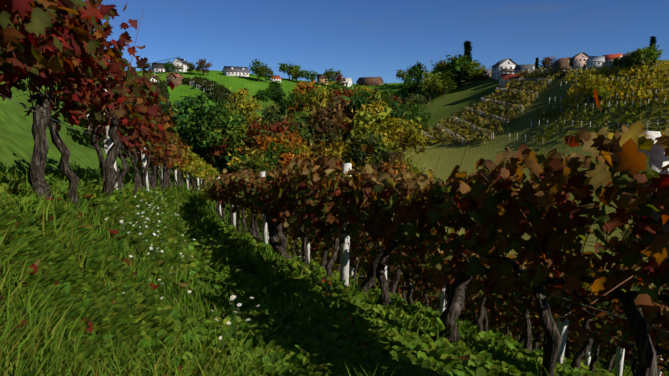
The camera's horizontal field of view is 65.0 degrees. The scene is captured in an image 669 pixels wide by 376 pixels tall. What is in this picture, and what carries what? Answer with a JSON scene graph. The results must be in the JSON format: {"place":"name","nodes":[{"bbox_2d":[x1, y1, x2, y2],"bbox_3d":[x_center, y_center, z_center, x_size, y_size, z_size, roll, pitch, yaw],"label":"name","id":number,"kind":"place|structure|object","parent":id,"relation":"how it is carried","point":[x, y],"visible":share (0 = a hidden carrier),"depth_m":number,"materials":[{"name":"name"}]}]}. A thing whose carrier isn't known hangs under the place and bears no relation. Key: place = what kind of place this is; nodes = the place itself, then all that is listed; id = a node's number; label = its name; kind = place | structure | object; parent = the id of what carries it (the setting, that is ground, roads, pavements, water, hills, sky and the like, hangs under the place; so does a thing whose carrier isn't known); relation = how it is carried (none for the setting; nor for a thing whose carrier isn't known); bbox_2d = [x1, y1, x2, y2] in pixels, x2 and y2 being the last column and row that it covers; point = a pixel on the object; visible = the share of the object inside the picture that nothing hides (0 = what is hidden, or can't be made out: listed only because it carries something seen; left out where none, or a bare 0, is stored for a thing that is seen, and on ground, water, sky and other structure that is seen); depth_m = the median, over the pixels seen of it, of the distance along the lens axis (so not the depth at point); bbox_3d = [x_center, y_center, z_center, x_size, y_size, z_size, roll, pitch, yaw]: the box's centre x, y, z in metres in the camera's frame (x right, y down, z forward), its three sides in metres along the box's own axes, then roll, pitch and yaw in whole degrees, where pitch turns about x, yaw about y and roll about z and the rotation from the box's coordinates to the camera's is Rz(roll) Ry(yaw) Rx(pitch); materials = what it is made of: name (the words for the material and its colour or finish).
{"place":"outdoors","nodes":[
{"label":"outdoors","id":0,"kind":"place"},
{"bbox_2d":[0,60,668,371],"bbox_3d":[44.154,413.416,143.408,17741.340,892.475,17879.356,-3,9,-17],"label":"hillside","id":1,"kind":"structure","parent":0,"point":[17,142],"depth_m":126.54,"materials":[{"name":"green plant"}]},
{"bbox_2d":[151,63,168,72],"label":"house","id":2,"kind":"structure","parent":1,"relation":"on","point":[157,67],"depth_m":209.64,"materials":[{"name":"paint"}]},
{"bbox_2d":[163,61,175,72],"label":"tree","id":3,"kind":"object","parent":1,"relation":"on","point":[168,66],"visible":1,"depth_m":203.68,"materials":[{"name":"green plant"}]},
{"bbox_2d":[166,73,184,86],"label":"house","id":4,"kind":"structure","parent":1,"relation":"on","point":[176,79],"depth_m":183.41,"materials":[{"name":"paint"}]},
{"bbox_2d":[171,58,189,71],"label":"house","id":5,"kind":"structure","parent":1,"relation":"on","point":[180,64],"depth_m":207.19,"materials":[{"name":"paint"}]},
{"bbox_2d":[157,86,242,150],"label":"tree","id":6,"kind":"object","parent":1,"relation":"on","point":[190,101],"visible":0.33,"depth_m":137.89,"materials":[{"name":"green plant"}]},
{"bbox_2d":[194,58,212,75],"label":"tree","id":7,"kind":"object","parent":1,"relation":"on","point":[201,66],"visible":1,"depth_m":198.13,"materials":[{"name":"brown plant"}]},
{"bbox_2d":[172,99,237,159],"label":"tree","id":8,"kind":"object","parent":1,"relation":"on","point":[211,109],"visible":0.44,"depth_m":133.59,"materials":[{"name":"green plant"}]},
{"bbox_2d":[190,106,230,159],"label":"tree","id":9,"kind":"object","parent":1,"relation":"on","point":[202,149],"visible":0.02,"depth_m":134.85,"materials":[{"name":"green plant"}]},
{"bbox_2d":[190,99,237,137],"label":"tree","id":10,"kind":"object","parent":1,"relation":"on","point":[232,105],"visible":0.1,"depth_m":141.96,"materials":[{"name":"green plant"}]},
{"bbox_2d":[186,103,246,147],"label":"tree","id":11,"kind":"object","parent":1,"relation":"on","point":[197,134],"visible":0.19,"depth_m":132.95,"materials":[{"name":"green plant"}]},
{"bbox_2d":[104,192,337,352],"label":"wildflowers","id":12,"kind":"object","parent":1,"relation":"on","point":[156,248],"visible":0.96,"depth_m":5.12,"materials":[{"name":"white plant"}]},
{"bbox_2d":[204,138,253,164],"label":"tree","id":13,"kind":"object","parent":1,"relation":"on","point":[222,148],"visible":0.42,"depth_m":130.41,"materials":[{"name":"brown plant"}]},
{"bbox_2d":[199,114,263,173],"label":"tree","id":14,"kind":"object","parent":1,"relation":"on","point":[236,123],"visible":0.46,"depth_m":129.84,"materials":[{"name":"green plant"}]},
{"bbox_2d":[211,115,254,161],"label":"tree","id":15,"kind":"object","parent":1,"relation":"on","point":[230,129],"visible":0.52,"depth_m":129.74,"materials":[{"name":"green plant"}]},
{"bbox_2d":[222,66,249,76],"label":"house","id":16,"kind":"structure","parent":1,"relation":"on","point":[234,71],"depth_m":204.03,"materials":[{"name":"paint"}]},
{"bbox_2d":[215,85,262,121],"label":"tree","id":17,"kind":"object","parent":1,"relation":"on","point":[249,107],"visible":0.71,"depth_m":152.53,"materials":[{"name":"yellow plant"}]},
{"bbox_2d":[228,152,250,172],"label":"tree","id":18,"kind":"object","parent":1,"relation":"on","point":[235,166],"visible":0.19,"depth_m":125.88,"materials":[{"name":"green plant"}]},
{"bbox_2d":[227,145,281,173],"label":"tree","id":19,"kind":"object","parent":1,"relation":"on","point":[255,151],"visible":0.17,"depth_m":126.47,"materials":[{"name":"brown plant"}]},
{"bbox_2d":[233,149,276,171],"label":"tree","id":20,"kind":"object","parent":1,"relation":"on","point":[242,166],"visible":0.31,"depth_m":122.32,"materials":[{"name":"green plant"}]},
{"bbox_2d":[236,117,279,151],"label":"tree","id":21,"kind":"object","parent":1,"relation":"on","point":[249,132],"visible":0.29,"depth_m":131.41,"materials":[{"name":"brown plant"}]},
{"bbox_2d":[243,154,272,176],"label":"tree","id":22,"kind":"object","parent":1,"relation":"on","point":[258,164],"visible":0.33,"depth_m":122.07,"materials":[{"name":"green plant"}]},
{"bbox_2d":[249,59,268,81],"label":"tree","id":23,"kind":"object","parent":1,"relation":"on","point":[254,65],"visible":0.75,"depth_m":197.02,"materials":[{"name":"green plant"}]},
{"bbox_2d":[243,128,282,152],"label":"tree","id":24,"kind":"object","parent":1,"relation":"on","point":[250,140],"visible":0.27,"depth_m":129.42,"materials":[{"name":"brown plant"}]},
{"bbox_2d":[254,65,276,82],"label":"tree","id":25,"kind":"object","parent":1,"relation":"on","point":[268,73],"visible":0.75,"depth_m":197.62,"materials":[{"name":"green plant"}]},
{"bbox_2d":[238,134,300,154],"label":"tree","id":26,"kind":"object","parent":1,"relation":"on","point":[263,141],"visible":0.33,"depth_m":127.85,"materials":[{"name":"brown plant"}]},
{"bbox_2d":[262,137,285,171],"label":"tree","id":27,"kind":"object","parent":1,"relation":"on","point":[272,154],"visible":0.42,"depth_m":125.25,"materials":[{"name":"green plant"}]},
{"bbox_2d":[256,97,292,127],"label":"tree","id":28,"kind":"object","parent":1,"relation":"on","point":[272,110],"visible":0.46,"depth_m":143.16,"materials":[{"name":"green plant"}]},
{"bbox_2d":[270,116,299,142],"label":"tree","id":29,"kind":"object","parent":1,"relation":"on","point":[280,125],"visible":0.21,"depth_m":135.94,"materials":[{"name":"brown plant"}]},
{"bbox_2d":[276,61,300,79],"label":"tree","id":30,"kind":"object","parent":1,"relation":"on","point":[282,67],"visible":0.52,"depth_m":215.96,"materials":[{"name":"green plant"}]},
{"bbox_2d":[272,136,306,153],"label":"tree","id":31,"kind":"object","parent":1,"relation":"on","point":[291,146],"visible":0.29,"depth_m":130.18,"materials":[{"name":"brown plant"}]},
{"bbox_2d":[276,128,307,155],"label":"tree","id":32,"kind":"object","parent":1,"relation":"on","point":[292,138],"visible":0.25,"depth_m":132.10,"materials":[{"name":"brown plant"}]},
{"bbox_2d":[274,149,311,173],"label":"tree","id":33,"kind":"object","parent":1,"relation":"on","point":[285,155],"visible":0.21,"depth_m":124.22,"materials":[{"name":"brown plant"}]},
{"bbox_2d":[275,115,311,141],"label":"tree","id":34,"kind":"object","parent":1,"relation":"on","point":[292,126],"visible":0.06,"depth_m":135.91,"materials":[{"name":"green plant"}]},
{"bbox_2d":[287,65,301,81],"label":"tree","id":35,"kind":"object","parent":1,"relation":"on","point":[295,74],"visible":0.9,"depth_m":213.29,"materials":[{"name":"green plant"}]},
{"bbox_2d":[280,90,309,113],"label":"tree","id":36,"kind":"object","parent":1,"relation":"on","point":[296,99],"visible":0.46,"depth_m":161.33,"materials":[{"name":"green plant"}]},
{"bbox_2d":[281,98,310,117],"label":"tree","id":37,"kind":"object","parent":1,"relation":"on","point":[293,105],"visible":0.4,"depth_m":157.74,"materials":[{"name":"green plant"}]},
{"bbox_2d":[284,97,308,116],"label":"tree","id":38,"kind":"object","parent":1,"relation":"on","point":[295,108],"visible":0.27,"depth_m":157.35,"materials":[{"name":"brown plant"}]},
{"bbox_2d":[280,108,316,142],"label":"tree","id":39,"kind":"object","parent":1,"relation":"on","point":[303,118],"visible":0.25,"depth_m":138.58,"materials":[{"name":"green plant"}]},
{"bbox_2d":[276,152,321,173],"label":"tree","id":40,"kind":"object","parent":1,"relation":"on","point":[291,158],"visible":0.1,"depth_m":125.25,"materials":[{"name":"brown plant"}]},
{"bbox_2d":[288,80,317,102],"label":"tree","id":41,"kind":"object","parent":1,"relation":"on","point":[301,88],"visible":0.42,"depth_m":170.80,"materials":[{"name":"brown plant"}]},
{"bbox_2d":[289,116,319,151],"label":"tree","id":42,"kind":"object","parent":1,"relation":"on","point":[310,139],"visible":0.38,"depth_m":135.85,"materials":[{"name":"green plant"}]},
{"bbox_2d":[295,141,314,155],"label":"tree","id":43,"kind":"object","parent":1,"relation":"on","point":[301,149],"visible":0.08,"depth_m":129.82,"materials":[{"name":"yellow plant"}]},
{"bbox_2d":[300,68,316,82],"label":"tree","id":44,"kind":"object","parent":1,"relation":"on","point":[312,75],"visible":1,"depth_m":210.82,"materials":[{"name":"green plant"}]},
{"bbox_2d":[301,134,330,156],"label":"tree","id":45,"kind":"object","parent":1,"relation":"on","point":[318,148],"visible":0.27,"depth_m":134.10,"materials":[{"name":"green plant"}]},
{"bbox_2d":[297,81,347,115],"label":"tree","id":46,"kind":"object","parent":1,"relation":"on","point":[314,99],"visible":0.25,"depth_m":154.58,"materials":[{"name":"yellow plant"}]},
{"bbox_2d":[316,74,329,83],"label":"house","id":47,"kind":"structure","parent":1,"relation":"on","point":[320,78],"depth_m":220.07,"materials":[{"name":"paint"}]},
{"bbox_2d":[307,104,346,141],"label":"tree","id":48,"kind":"object","parent":1,"relation":"on","point":[321,126],"visible":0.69,"depth_m":138.36,"materials":[{"name":"brown plant"}]},
{"bbox_2d":[307,130,346,157],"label":"tree","id":49,"kind":"object","parent":1,"relation":"on","point":[334,135],"visible":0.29,"depth_m":134.07,"materials":[{"name":"green plant"}]},
{"bbox_2d":[303,98,350,121],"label":"tree","id":50,"kind":"object","parent":1,"relation":"on","point":[321,105],"visible":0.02,"depth_m":145.87,"materials":[{"name":"yellow plant"}]},
{"bbox_2d":[322,67,340,83],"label":"tree","id":51,"kind":"object","parent":1,"relation":"on","point":[328,73],"visible":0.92,"depth_m":211.06,"materials":[{"name":"green plant"}]},
{"bbox_2d":[0,159,667,375],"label":"grass","id":52,"kind":"structure","parent":1,"relation":"on","point":[68,270],"depth_m":3.82,"materials":[{"name":"green plant"}]},
{"bbox_2d":[309,92,366,132],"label":"tree","id":53,"kind":"object","parent":1,"relation":"on","point":[336,101],"visible":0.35,"depth_m":145.15,"materials":[{"name":"brown plant"}]},
{"bbox_2d":[320,138,356,167],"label":"tree","id":54,"kind":"object","parent":1,"relation":"on","point":[340,151],"visible":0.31,"depth_m":129.49,"materials":[{"name":"yellow plant"}]},
{"bbox_2d":[318,86,373,107],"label":"tree","id":55,"kind":"object","parent":1,"relation":"on","point":[346,93],"visible":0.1,"depth_m":153.46,"materials":[{"name":"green plant"}]},
{"bbox_2d":[331,118,361,146],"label":"tree","id":56,"kind":"object","parent":1,"relation":"on","point":[349,128],"visible":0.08,"depth_m":137.98,"materials":[{"name":"brown plant"}]},
{"bbox_2d":[325,81,376,110],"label":"tree","id":57,"kind":"object","parent":1,"relation":"on","point":[346,98],"visible":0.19,"depth_m":155.37,"materials":[{"name":"green plant"}]},
{"bbox_2d":[338,86,382,127],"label":"tree","id":58,"kind":"object","parent":1,"relation":"on","point":[361,99],"visible":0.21,"depth_m":147.06,"materials":[{"name":"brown plant"}]},
{"bbox_2d":[343,96,390,131],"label":"tree","id":59,"kind":"object","parent":1,"relation":"on","point":[373,107],"visible":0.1,"depth_m":141.42,"materials":[{"name":"yellow plant"}]},
{"bbox_2d":[353,141,380,170],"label":"tree","id":60,"kind":"object","parent":1,"relation":"on","point":[368,158],"visible":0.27,"depth_m":127.85,"materials":[{"name":"green plant"}]},
{"bbox_2d":[340,107,396,139],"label":"tree","id":61,"kind":"object","parent":1,"relation":"on","point":[365,119],"visible":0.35,"depth_m":137.10,"materials":[{"name":"yellow plant"}]},
{"bbox_2d":[344,130,393,170],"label":"tree","id":62,"kind":"object","parent":1,"relation":"on","point":[370,139],"visible":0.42,"depth_m":127.87,"materials":[{"name":"green plant"}]},
{"bbox_2d":[356,77,383,85],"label":"house","id":63,"kind":"structure","parent":1,"relation":"on","point":[370,81],"depth_m":219.48,"materials":[{"name":"paint"}]},
{"bbox_2d":[356,116,391,138],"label":"tree","id":64,"kind":"object","parent":1,"relation":"on","point":[369,126],"visible":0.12,"depth_m":135.12,"materials":[{"name":"yellow plant"}]},
{"bbox_2d":[86,89,668,375],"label":"trellis posts","id":65,"kind":"object","parent":1,"relation":"on","point":[658,160],"visible":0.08,"depth_m":7.55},
{"bbox_2d":[0,0,668,375],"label":"vine","id":66,"kind":"object","parent":65,"relation":"on","point":[70,50],"depth_m":4.47,"materials":[{"name":"red plant"}]},
{"bbox_2d":[0,51,668,369],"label":"trellis wires","id":67,"kind":"object","parent":65,"relation":"attached to","point":[485,184],"visible":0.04,"depth_m":3.79,"materials":[{"name":"grey metal"}]},
{"bbox_2d":[353,127,404,157],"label":"tree","id":68,"kind":"object","parent":1,"relation":"on","point":[397,139],"visible":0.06,"depth_m":131.59,"materials":[{"name":"plant"}]},
{"bbox_2d":[354,116,404,146],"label":"tree","id":69,"kind":"object","parent":1,"relation":"on","point":[384,125],"visible":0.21,"depth_m":133.67,"materials":[{"name":"yellow plant"}]},
{"bbox_2d":[357,134,402,165],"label":"tree","id":70,"kind":"object","parent":1,"relation":"on","point":[384,148],"visible":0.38,"depth_m":127.78,"materials":[{"name":"green plant"}]},
{"bbox_2d":[354,89,410,114],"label":"tree","id":71,"kind":"object","parent":1,"relation":"on","point":[377,95],"visible":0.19,"depth_m":149.39,"materials":[{"name":"green plant"}]},
{"bbox_2d":[370,83,406,115],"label":"tree","id":72,"kind":"object","parent":1,"relation":"on","point":[394,104],"visible":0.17,"depth_m":150.43,"materials":[{"name":"green plant"}]},
{"bbox_2d":[376,150,407,169],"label":"tree","id":73,"kind":"object","parent":1,"relation":"on","point":[396,156],"visible":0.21,"depth_m":126.31,"materials":[{"name":"brown plant"}]},
{"bbox_2d":[381,159,409,173],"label":"tree","id":74,"kind":"object","parent":1,"relation":"on","point":[396,167],"visible":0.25,"depth_m":120.89,"materials":[{"name":"brown plant"}]},
{"bbox_2d":[383,106,417,141],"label":"tree","id":75,"kind":"object","parent":1,"relation":"on","point":[399,115],"visible":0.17,"depth_m":140.28,"materials":[{"name":"green plant"}]},
{"bbox_2d":[394,67,413,81],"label":"tree","id":76,"kind":"object","parent":1,"relation":"on","point":[399,74],"visible":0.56,"depth_m":208.87,"materials":[{"name":"green plant"}]},
{"bbox_2d":[140,60,668,144],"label":"vineyard foliage","id":77,"kind":"object","parent":1,"relation":"on","point":[206,84],"visible":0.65,"depth_m":134.07,"materials":[{"name":"plant"}]},
{"bbox_2d":[386,154,424,177],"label":"tree","id":78,"kind":"object","parent":1,"relation":"on","point":[412,165],"visible":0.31,"depth_m":123.20,"materials":[{"name":"green plant"}]},
{"bbox_2d":[381,113,437,164],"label":"tree","id":79,"kind":"object","parent":1,"relation":"on","point":[411,134],"visible":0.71,"depth_m":133.97,"materials":[{"name":"yellow plant"}]},
{"bbox_2d":[398,72,421,97],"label":"tree","id":80,"kind":"object","parent":1,"relation":"on","point":[407,87],"visible":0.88,"depth_m":180.91,"materials":[{"name":"green plant"}]},
{"bbox_2d":[156,62,668,144],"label":"vineyard posts","id":81,"kind":"object","parent":1,"relation":"on","point":[535,98],"visible":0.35,"depth_m":134.26,"materials":[{"name":"wood"}]},
{"bbox_2d":[403,60,428,78],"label":"tree","id":82,"kind":"object","parent":1,"relation":"on","point":[415,69],"visible":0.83,"depth_m":198.09,"materials":[{"name":"green plant"}]},
{"bbox_2d":[405,93,429,109],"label":"tree","id":83,"kind":"object","parent":1,"relation":"on","point":[420,99],"visible":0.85,"depth_m":163.47,"materials":[{"name":"green plant"}]},
{"bbox_2d":[407,100,431,129],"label":"tree","id":84,"kind":"object","parent":1,"relation":"on","point":[416,107],"visible":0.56,"depth_m":151.31,"materials":[{"name":"green plant"}]},
{"bbox_2d":[417,69,448,102],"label":"tree","id":85,"kind":"object","parent":1,"relation":"on","point":[429,88],"visible":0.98,"depth_m":170.93,"materials":[{"name":"green plant"}]},
{"bbox_2d":[431,66,459,93],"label":"tree","id":86,"kind":"object","parent":1,"relation":"on","point":[442,74],"visible":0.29,"depth_m":174.87,"materials":[{"name":"green plant"}]},
{"bbox_2d":[435,79,456,97],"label":"tree","id":87,"kind":"object","parent":1,"relation":"on","point":[449,89],"visible":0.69,"depth_m":171.46,"materials":[{"name":"green plant"}]},
{"bbox_2d":[440,73,459,89],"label":"tree","id":88,"kind":"object","parent":1,"relation":"on","point":[452,79],"visible":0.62,"depth_m":173.23,"materials":[{"name":"green plant"}]},
{"bbox_2d":[430,51,472,78],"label":"tree","id":89,"kind":"object","parent":1,"relation":"on","point":[441,64],"visible":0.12,"depth_m":177.56,"materials":[{"name":"green plant"}]},
{"bbox_2d":[443,55,473,85],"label":"tree","id":90,"kind":"object","parent":1,"relation":"on","point":[455,63],"visible":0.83,"depth_m":173.12,"materials":[{"name":"green plant"}]},
{"bbox_2d":[461,41,473,82],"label":"tree","id":91,"kind":"object","parent":1,"relation":"on","point":[467,48],"visible":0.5,"depth_m":175.82,"materials":[{"name":"green plant"}]},
{"bbox_2d":[463,60,491,84],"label":"tree","id":92,"kind":"object","parent":1,"relation":"on","point":[471,71],"visible":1,"depth_m":169.81,"materials":[{"name":"green plant"}]},
{"bbox_2d":[473,69,491,80],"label":"house","id":93,"kind":"structure","parent":1,"relation":"on","point":[489,73],"depth_m":174.20,"materials":[{"name":"paint"}]},
{"bbox_2d":[491,58,517,79],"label":"house","id":94,"kind":"structure","parent":1,"relation":"on","point":[507,66],"depth_m":162.96,"materials":[{"name":"paint"}]},
{"bbox_2d":[498,73,524,87],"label":"house","id":95,"kind":"structure","parent":1,"relation":"on","point":[503,78],"depth_m":152.71,"materials":[{"name":"paint"}]},
{"bbox_2d":[514,64,534,73],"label":"house","id":96,"kind":"structure","parent":1,"relation":"on","point":[518,68],"depth_m":155.71,"materials":[{"name":"paint"}]},
{"bbox_2d":[539,55,555,72],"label":"tree","id":97,"kind":"object","parent":1,"relation":"on","point":[546,63],"visible":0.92,"depth_m":145.22,"materials":[{"name":"brown plant"}]},
{"bbox_2d":[551,57,572,77],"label":"house","id":98,"kind":"structure","parent":1,"relation":"on","point":[561,64],"depth_m":138.04,"materials":[{"name":"paint"}]},
{"bbox_2d":[571,52,588,70],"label":"house","id":99,"kind":"structure","parent":1,"relation":"on","point":[579,59],"depth_m":136.98,"materials":[{"name":"paint"}]},
{"bbox_2d":[577,70,608,102],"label":"tree","id":100,"kind":"object","parent":1,"relation":"on","point":[589,84],"visible":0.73,"depth_m":120.76,"materials":[{"name":"yellow plant"}]},
{"bbox_2d":[585,56,607,70],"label":"house","id":101,"kind":"structure","parent":1,"relation":"on","point":[595,61],"depth_m":132.43,"materials":[{"name":"paint"}]},
{"bbox_2d":[586,86,612,105],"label":"tree","id":102,"kind":"object","parent":1,"relation":"on","point":[600,93],"visible":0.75,"depth_m":118.57,"materials":[{"name":"green plant"}]},
{"bbox_2d":[603,53,622,65],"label":"house","id":103,"kind":"structure","parent":1,"relation":"on","point":[609,57],"depth_m":131.69,"materials":[{"name":"tile"}]},
{"bbox_2d":[619,48,645,66],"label":"tree","id":104,"kind":"object","parent":1,"relation":"on","point":[626,58],"visible":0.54,"depth_m":123.21,"materials":[{"name":"green plant"}]},
{"bbox_2d":[628,44,663,68],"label":"tree","id":105,"kind":"object","parent":1,"relation":"on","point":[639,52],"visible":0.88,"depth_m":120.35,"materials":[{"name":"green plant"}]},
{"bbox_2d":[645,36,658,65],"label":"tree","id":106,"kind":"object","parent":1,"relation":"on","point":[652,41],"visible":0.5,"depth_m":122.10,"materials":[{"name":"green plant"}]},
{"bbox_2d":[83,0,668,83],"label":"sky","id":107,"kind":"structure","parent":0,"point":[357,38],"materials":[{"name":"blue"}]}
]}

